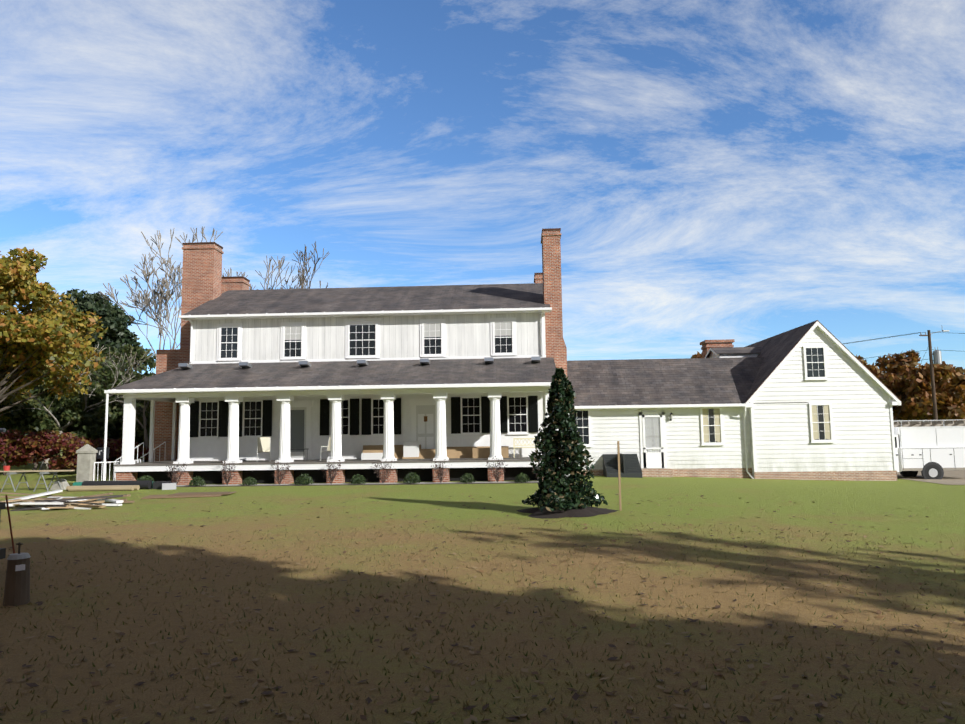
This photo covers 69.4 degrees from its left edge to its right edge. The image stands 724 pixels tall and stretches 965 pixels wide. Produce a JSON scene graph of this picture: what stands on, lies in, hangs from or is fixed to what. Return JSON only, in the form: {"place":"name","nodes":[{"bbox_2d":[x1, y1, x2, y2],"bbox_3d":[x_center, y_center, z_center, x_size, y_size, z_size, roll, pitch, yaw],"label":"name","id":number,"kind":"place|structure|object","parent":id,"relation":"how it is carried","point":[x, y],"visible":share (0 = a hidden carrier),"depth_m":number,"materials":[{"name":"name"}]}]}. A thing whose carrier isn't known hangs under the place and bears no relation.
{"place":"outdoors","nodes":[
{"label":"outdoors","id":0,"kind":"place"},
{"bbox_2d":[0,450,964,723],"bbox_3d":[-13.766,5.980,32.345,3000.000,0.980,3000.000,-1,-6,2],"label":"ground","id":1,"kind":"structure","parent":0,"point":[868,506],"depth_m":8.36,"materials":[{"name":"green plant"}]},
{"bbox_2d":[5,495,14,553],"bbox_3d":[-7.106,2.588,10.532,0.100,1.205,0.720,1,-6,-15],"label":"pole","id":2,"kind":"object","parent":1,"relation":"on","point":[6,497],"visible":0.42,"depth_m":10.43,"materials":[{"name":"brown"}]},
{"bbox_2d":[3,542,30,605],"bbox_3d":[-5.749,2.611,8.627,0.273,0.740,0.280,-1,-6,2],"label":"trash can","id":3,"kind":"object","parent":1,"relation":"on","point":[17,587],"visible":1,"depth_m":8.53,"materials":[{"name":"grey plastic"}]},
{"bbox_2d":[0,361,43,421],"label":"yellow tree","id":4,"kind":"object","parent":1,"relation":"on","point":[11,398],"visible":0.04,"depth_m":43.77,"materials":[{"name":"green plant"}]},
{"bbox_2d":[0,429,49,474],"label":"shrub","id":5,"kind":"object","parent":1,"relation":"on","point":[12,454],"visible":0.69,"depth_m":39.12,"materials":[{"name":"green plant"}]},
{"bbox_2d":[0,466,74,491],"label":"sawhorses","id":6,"kind":"object","parent":1,"relation":"on","point":[10,472],"visible":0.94,"depth_m":27.04,"materials":[{"name":"grey"}]},
{"bbox_2d":[0,395,83,469],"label":"understorey","id":7,"kind":"object","parent":1,"relation":"on","point":[25,419],"visible":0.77,"depth_m":44.21,"materials":[{"name":"green plant"}]},
{"bbox_2d":[0,247,107,411],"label":"yellow tree","id":8,"kind":"object","parent":1,"relation":"on","point":[29,337],"visible":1,"depth_m":35.15,"materials":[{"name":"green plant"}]},
{"bbox_2d":[14,429,96,473],"bbox_3d":[-24.564,5.151,40.115,4.010,2.593,3.674,-1,-6,2],"label":"shrub","id":9,"kind":"object","parent":1,"relation":"on","point":[50,443],"visible":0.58,"depth_m":39.31,"materials":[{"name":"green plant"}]},
{"bbox_2d":[50,479,69,489],"bbox_3d":[-16.734,4.846,27.663,0.620,0.420,0.440,-1,-6,2],"label":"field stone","id":10,"kind":"object","parent":1,"relation":"on","point":[64,484],"visible":0.92,"depth_m":27.50,"materials":[{"name":"grey stone"}]},
{"bbox_2d":[0,490,134,510],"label":"lumber pile","id":11,"kind":"object","parent":1,"relation":"on","point":[36,501],"visible":0.92,"depth_m":20.50,"materials":[{"name":"white wood"}]},
{"bbox_2d":[0,347,153,469],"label":"bare tree","id":12,"kind":"object","parent":1,"relation":"on","point":[43,466],"visible":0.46,"depth_m":43.87,"materials":[{"name":"grey plant"}]},
{"bbox_2d":[46,437,121,471],"bbox_3d":[-22.213,5.270,39.149,2.848,2.145,3.612,-6,-8,41],"label":"shrub","id":13,"kind":"object","parent":1,"relation":"on","point":[67,459],"visible":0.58,"depth_m":38.36,"materials":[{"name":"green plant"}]},
{"bbox_2d":[21,351,149,430],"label":"tree","id":14,"kind":"object","parent":1,"relation":"on","point":[110,381],"visible":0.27,"depth_m":48.02,"materials":[{"name":"green plant"}]},
{"bbox_2d":[76,444,97,481],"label":"stone gate pillar","id":15,"kind":"structure","parent":1,"relation":"on","point":[86,456],"depth_m":28.48,"materials":[{"name":"beige stone"}]},
{"bbox_2d":[35,288,142,364],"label":"tree","id":16,"kind":"object","parent":1,"relation":"on","point":[114,318],"visible":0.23,"depth_m":63.50,"materials":[{"name":"green plant"}]},
{"bbox_2d":[60,385,121,439],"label":"understorey","id":17,"kind":"object","parent":1,"relation":"on","point":[93,426],"visible":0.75,"depth_m":44.51,"materials":[{"name":"green plant"}]},
{"bbox_2d":[59,344,155,460],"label":"tree","id":18,"kind":"object","parent":1,"relation":"on","point":[150,361],"visible":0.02,"depth_m":59.36,"materials":[{"name":"green plant"}]},
{"bbox_2d":[75,347,154,461],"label":"bare tree","id":19,"kind":"object","parent":1,"relation":"on","point":[144,423],"visible":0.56,"depth_m":42.17,"materials":[{"name":"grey plant"}]},
{"bbox_2d":[93,447,140,480],"bbox_3d":[-15.539,4.457,29.954,0.550,1.620,2.815,-3,-6,16],"label":"house number sign and railing","id":20,"kind":"object","parent":1,"relation":"on","point":[100,454],"visible":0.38,"depth_m":29.07,"materials":[{"name":"white wood"}]},
{"bbox_2d":[66,480,175,490],"bbox_3d":[-14.095,4.800,27.196,4.649,0.344,1.660,-1,-6,2],"label":"tarp and roofing rolls","id":21,"kind":"object","parent":1,"relation":"on","point":[118,485],"visible":1,"depth_m":26.82,"materials":[{"name":"teal"}]},
{"bbox_2d":[99,438,148,464],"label":"hedge","id":22,"kind":"object","parent":1,"relation":"on","point":[140,451],"visible":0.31,"depth_m":40.55,"materials":[{"name":"green plant"}]},
{"bbox_2d":[109,400,139,440],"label":"understorey","id":23,"kind":"object","parent":1,"relation":"on","point":[115,437],"depth_m":54.97,"materials":[{"name":"green plant"}]},
{"bbox_2d":[113,399,150,461],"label":"understorey","id":24,"kind":"object","parent":1,"relation":"on","point":[140,440],"visible":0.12,"depth_m":46.04,"materials":[{"name":"green plant"}]},
{"bbox_2d":[118,412,149,442],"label":"understorey","id":25,"kind":"object","parent":1,"relation":"on","point":[139,430],"visible":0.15,"depth_m":43.55,"materials":[{"name":"green plant"}]},
{"bbox_2d":[98,226,222,355],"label":"bare tree","id":26,"kind":"object","parent":1,"relation":"on","point":[145,303],"visible":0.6,"depth_m":50.22,"materials":[{"name":"grey plant"}]},
{"bbox_2d":[141,491,236,498],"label":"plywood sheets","id":27,"kind":"object","parent":1,"relation":"on","point":[194,494],"visible":1,"depth_m":23.57,"materials":[{"name":"beige wood"}]},
{"bbox_2d":[222,256,304,289],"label":"bare tree","id":28,"kind":"object","parent":1,"relation":"on","point":[279,266],"visible":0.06,"depth_m":55.43,"materials":[{"name":"brown plant"}]},
{"bbox_2d":[249,241,329,289],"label":"bare tree","id":29,"kind":"object","parent":1,"relation":"on","point":[303,280],"visible":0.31,"depth_m":56.00,"materials":[{"name":"brown plant"}]},
{"bbox_2d":[103,283,559,484],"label":"house","id":30,"kind":"structure","parent":1,"relation":"on","point":[351,372],"depth_m":32.24,"materials":[{"name":"white paint"}]},
{"bbox_2d":[257,436,536,460],"bbox_3d":[-3.799,3.830,31.336,12.464,1.062,1.784,0,-6,-4],"label":"porch furniture and boxes","id":31,"kind":"object","parent":30,"relation":"on","point":[470,448],"visible":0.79,"depth_m":31.50,"materials":[{"name":"white"}]},
{"bbox_2d":[137,456,541,486],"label":"foundation shrubs","id":32,"kind":"object","parent":1,"relation":"on","point":[357,480],"visible":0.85,"depth_m":28.31,"materials":[{"name":"leaf"},{"name":"soil"},{"name":"twig"}]},
{"bbox_2d":[180,228,566,474],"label":"chimneys","id":33,"kind":"object","parent":1,"relation":"on","point":[204,281],"visible":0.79,"depth_m":35.90,"materials":[{"name":"brick"}]},
{"bbox_2d":[0,493,964,723],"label":"fallen leaves","id":34,"kind":"object","parent":1,"relation":"on","point":[575,696],"visible":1,"depth_m":6.63,"materials":[{"name":"brown plant"}]},
{"bbox_2d":[522,367,607,511],"bbox_3d":[1.876,1.954,17.697,1.851,3.656,2.276,-6,-8,41],"label":"magnolia tree","id":35,"kind":"object","parent":1,"relation":"on","point":[561,438],"visible":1,"depth_m":17.32,"materials":[{"name":"green plant"}]},
{"bbox_2d":[516,441,621,518],"bbox_3d":[2.230,2.896,17.572,2.601,1.752,2.216,0,-6,-12],"label":"mulch ring and stakes","id":36,"kind":"object","parent":1,"relation":"on","point":[571,512],"visible":0.67,"depth_m":16.90,"materials":[{"name":"brown soil"}]},
{"bbox_2d":[691,351,702,357],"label":"russet tree","id":37,"kind":"object","parent":1,"relation":"on","point":[698,355],"depth_m":90.46,"materials":[{"name":"brown plant"}]},
{"bbox_2d":[567,320,900,480],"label":"house wing","id":38,"kind":"structure","parent":1,"relation":"on","point":[815,400],"depth_m":31.67,"materials":[{"name":"white wood"}]},
{"bbox_2d":[700,339,734,357],"bbox_3d":[13.265,0.789,39.186,1.600,3.970,1.200,-1,-6,2],"label":"chimney","id":39,"kind":"object","parent":38,"relation":"attached to","point":[706,345],"visible":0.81,"depth_m":38.85,"materials":[{"name":"red brick"}]},
{"bbox_2d":[855,355,923,421],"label":"russet tree","id":40,"kind":"object","parent":1,"relation":"on","point":[891,381],"visible":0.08,"depth_m":79.95,"materials":[{"name":"brown plant"}]},
{"bbox_2d":[875,349,920,375],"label":"russet tree","id":41,"kind":"object","parent":1,"relation":"on","point":[912,356],"visible":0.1,"depth_m":91.90,"materials":[{"name":"brown plant"}]},
{"bbox_2d":[843,329,964,420],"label":"utility pole with transformer","id":42,"kind":"object","parent":1,"relation":"on","point":[936,357],"visible":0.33,"depth_m":52.80,"materials":[{"name":"brown wood"}]},
{"bbox_2d":[892,361,964,421],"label":"russet tree","id":43,"kind":"object","parent":1,"relation":"on","point":[950,389],"visible":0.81,"depth_m":77.67,"materials":[{"name":"brown plant"}]},
{"bbox_2d":[893,420,964,478],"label":"utility service truck","id":44,"kind":"object","parent":1,"relation":"on","point":[932,452],"visible":0.56,"depth_m":31.95,"materials":[{"name":"white painted metal"},{"name":"rubber"},{"name":"glass"}]},
{"bbox_2d":[893,421,964,426],"bbox_3d":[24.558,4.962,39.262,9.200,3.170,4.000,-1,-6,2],"label":"ladder rack","id":45,"kind":"object","parent":44,"relation":"attached to","point":[930,423],"visible":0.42,"depth_m":37.86,"materials":[{"name":"white metal"}]},
{"bbox_2d":[0,0,964,421],"label":"sky","id":46,"kind":"structure","parent":0,"point":[747,172],"materials":[{"name":"blue"}]},
{"bbox_2d":[897,470,964,484],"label":"driveway gravel","id":47,"kind":"structure","parent":0,"point":[953,477],"depth_m":32.29,"materials":[{"name":"beige gravel"}]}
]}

